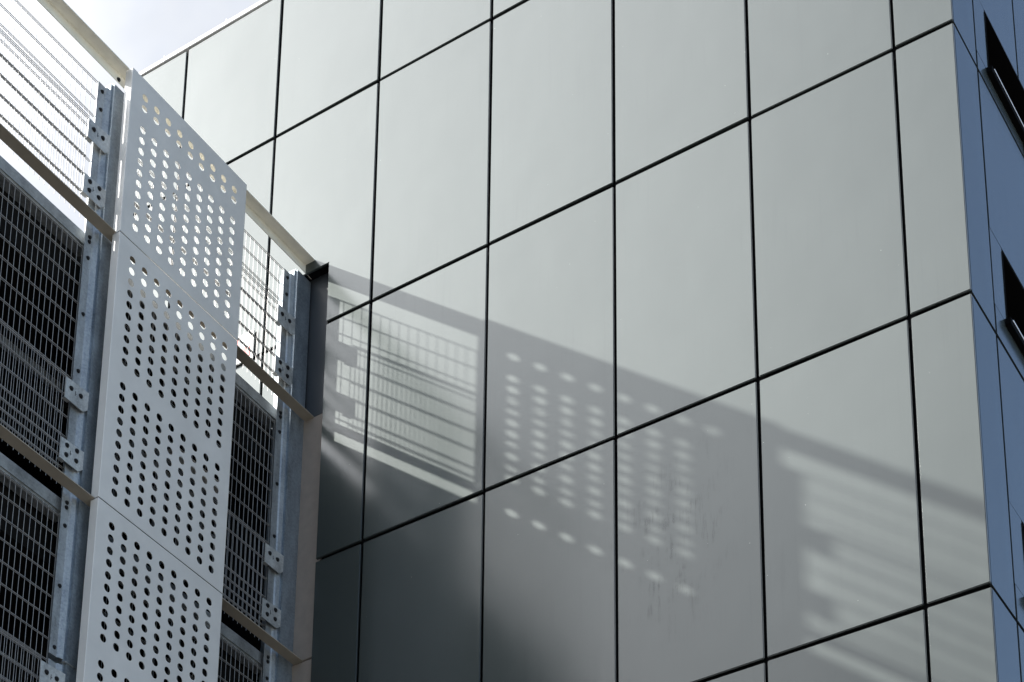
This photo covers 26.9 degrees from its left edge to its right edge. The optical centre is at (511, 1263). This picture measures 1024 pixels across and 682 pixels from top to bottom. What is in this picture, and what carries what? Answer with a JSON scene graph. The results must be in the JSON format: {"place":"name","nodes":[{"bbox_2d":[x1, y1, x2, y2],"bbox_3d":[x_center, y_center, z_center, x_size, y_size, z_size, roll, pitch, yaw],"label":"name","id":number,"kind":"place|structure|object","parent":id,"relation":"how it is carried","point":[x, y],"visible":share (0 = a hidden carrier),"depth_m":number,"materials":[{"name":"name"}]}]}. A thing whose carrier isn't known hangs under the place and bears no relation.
{"place":"outdoors","nodes":[
{"label":"outdoors","id":0,"kind":"place"},
{"bbox_2d":[0,0,260,231],"label":"sky","id":1,"kind":"structure","parent":0,"point":[140,32],"materials":[{"name":"white"}]},
{"label":"ground","id":2,"kind":"structure","parent":0,"visible":0},
{"bbox_2d":[39,81,123,681],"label":"steel post","id":3,"kind":"object","parent":2,"relation":"on","point":[81,397],"visible":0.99,"depth_m":20.02,"materials":[{"name":"metal"}]},
{"bbox_2d":[0,629,41,681],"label":"wire mesh","id":4,"kind":"object","parent":3,"relation":"attached to","point":[20,645],"visible":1,"depth_m":18.66,"materials":[{"name":"grey metal"}]},
{"bbox_2d":[0,470,59,681],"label":"wire mesh","id":5,"kind":"object","parent":3,"relation":"attached to","point":[20,552],"visible":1,"depth_m":19.00,"materials":[{"name":"grey metal"}]},
{"bbox_2d":[0,452,61,522],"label":"edge beam","id":6,"kind":"structure","parent":3,"relation":"attached to","point":[28,482],"depth_m":19.33,"materials":[{"name":"metal"}]},
{"bbox_2d":[0,318,66,466],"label":"wire mesh","id":7,"kind":"object","parent":3,"relation":"attached to","point":[28,386],"visible":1,"depth_m":19.36,"materials":[{"name":"grey metal"}]},
{"bbox_2d":[0,172,83,487],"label":"wire mesh","id":8,"kind":"object","parent":3,"relation":"attached to","point":[36,266],"visible":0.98,"depth_m":19.71,"materials":[{"name":"grey metal"}]},
{"bbox_2d":[0,156,84,256],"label":"edge beam","id":9,"kind":"structure","parent":3,"relation":"attached to","point":[30,190],"depth_m":20.11,"materials":[{"name":"metal"}]},
{"bbox_2d":[0,28,89,196],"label":"wire mesh","id":10,"kind":"object","parent":3,"relation":"attached to","point":[53,82],"visible":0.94,"depth_m":20.16,"materials":[{"name":"grey metal"}]},
{"bbox_2d":[0,0,97,221],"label":"wire mesh","id":11,"kind":"object","parent":3,"relation":"attached to","point":[35,39],"visible":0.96,"depth_m":20.33,"materials":[{"name":"grey metal"}]},
{"bbox_2d":[0,424,302,664],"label":"screen rail","id":12,"kind":"object","parent":3,"relation":"attached to","point":[67,483],"visible":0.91,"depth_m":19.58,"materials":[{"name":"grey metal"}]},
{"bbox_2d":[76,497,222,681],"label":"perforated panel","id":13,"kind":"object","parent":12,"relation":"attached to","point":[94,649],"visible":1,"depth_m":19.88,"materials":[{"name":"white metal"}]},
{"bbox_2d":[0,123,313,420],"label":"screen rail","id":14,"kind":"object","parent":3,"relation":"attached to","point":[11,141],"visible":0.91,"depth_m":20.40,"materials":[{"name":"grey metal"}]},
{"bbox_2d":[91,231,237,593],"bbox_3d":[-3.340,-8.233,20.814,0.095,3.010,1.756,-11,-21,31],"label":"perforated panel","id":15,"kind":"object","parent":14,"relation":"attached to","point":[115,371],"visible":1,"depth_m":20.70,"materials":[{"name":"grey metal"}]},
{"bbox_2d":[37,0,314,278],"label":"screen rail","id":16,"kind":"object","parent":3,"relation":"attached to","point":[85,36],"visible":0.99,"depth_m":21.22,"materials":[{"name":"beige metal"}]},
{"bbox_2d":[113,68,246,340],"bbox_3d":[-3.315,-10.629,21.576,0.095,1.992,1.756,-11,-21,31],"label":"perforated panel","id":17,"kind":"object","parent":16,"relation":"attached to","point":[135,116],"visible":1,"depth_m":21.46,"materials":[{"name":"grey metal"}]},
{"bbox_2d":[97,552,262,681],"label":"wire mesh","id":18,"kind":"object","parent":3,"relation":"attached to","point":[194,638],"visible":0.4,"depth_m":20.79,"materials":[{"name":"grey metal"}]},
{"bbox_2d":[106,535,263,673],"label":"edge beam","id":19,"kind":"structure","parent":3,"relation":"attached to","point":[243,646],"depth_m":21.53,"materials":[{"name":"metal"}]},
{"bbox_2d":[113,417,265,625],"bbox_3d":[-3.208,-7.266,21.042,0.023,1.115,2.387,-11,-21,31],"label":"wire mesh","id":20,"kind":"object","parent":3,"relation":"attached to","point":[228,529],"visible":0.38,"depth_m":21.64,"materials":[{"name":"grey metal"}]},
{"bbox_2d":[112,290,275,636],"bbox_3d":[-3.212,-7.981,21.352,0.023,2.745,2.507,-11,-21,31],"label":"wire mesh","id":21,"kind":"object","parent":3,"relation":"attached to","point":[238,444],"visible":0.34,"depth_m":21.98,"materials":[{"name":"grey metal"}]},
{"bbox_2d":[127,279,275,428],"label":"edge beam","id":22,"kind":"structure","parent":3,"relation":"attached to","point":[253,394],"depth_m":22.50,"materials":[{"name":"metal"}]},
{"bbox_2d":[134,169,277,371],"bbox_3d":[-3.178,-10.146,21.957,0.023,1.115,2.387,-11,-21,31],"label":"wire mesh","id":23,"kind":"object","parent":3,"relation":"attached to","point":[242,289],"visible":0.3,"depth_m":22.62,"materials":[{"name":"grey metal"}]},
{"bbox_2d":[134,126,283,398],"bbox_3d":[-3.188,-10.371,22.112,0.023,1.718,2.507,-11,-21,31],"label":"wire mesh","id":24,"kind":"object","parent":3,"relation":"attached to","point":[246,232],"visible":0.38,"depth_m":22.76,"materials":[{"name":"grey metal"}]},
{"bbox_2d":[0,187,271,681],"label":"parking garage","id":25,"kind":"structure","parent":2,"relation":"on","point":[32,470],"depth_m":20.84,"materials":[{"name":"concrete"}]},
{"bbox_2d":[259,268,310,681],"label":"steel post","id":26,"kind":"object","parent":2,"relation":"on","point":[279,562],"visible":1,"depth_m":22.68,"materials":[{"name":"metal"}]},
{"bbox_2d":[292,659,311,681],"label":"corner strip","id":27,"kind":"object","parent":26,"relation":"attached to","point":[301,672],"visible":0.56,"depth_m":22.08,"materials":[{"name":"grey metal"}]},
{"bbox_2d":[129,0,1023,681],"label":"office building","id":28,"kind":"structure","parent":2,"relation":"on","point":[675,340],"depth_m":20.55,"materials":[{"name":"grey metal"}]},
{"bbox_2d":[236,329,254,365],"bbox_3d":[-3.001,-10.165,23.807,0.330,0.380,0.026,-11,-21,31],"label":"notice sign","id":29,"kind":"object","parent":28,"relation":"attached to","point":[248,342],"visible":0.4,"depth_m":23.77,"materials":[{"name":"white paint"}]},
{"bbox_2d":[293,413,322,665],"bbox_3d":[-2.217,-7.645,22.644,0.558,3.022,0.046,-11,-21,31],"label":"corner strip","id":30,"kind":"object","parent":28,"relation":"attached to","point":[307,560],"visible":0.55,"depth_m":22.57,"materials":[{"name":"grey metal"}]},
{"bbox_2d":[305,272,331,416],"bbox_3d":[-2.207,-10.072,23.389,0.559,2.004,0.104,-11,-21,31],"label":"corner flashing","id":31,"kind":"object","parent":28,"relation":"attached to","point":[318,322],"visible":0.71,"depth_m":23.36,"materials":[{"name":"grey metal"}]},
{"bbox_2d":[984,12,1023,145],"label":"window","id":32,"kind":"structure","parent":28,"relation":"in","point":[1000,71],"depth_m":20.92,"materials":[{"name":"black glass"}]},
{"bbox_2d":[1001,251,1023,355],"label":"window","id":33,"kind":"structure","parent":28,"relation":"in","point":[1013,290],"depth_m":20.03,"materials":[{"name":"black glass"}]},
{"bbox_2d":[1021,523,1023,551],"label":"window","id":34,"kind":"structure","parent":28,"relation":"in","point":[1021,523],"depth_m":18.71,"materials":[{"name":"black glass"}]}
]}

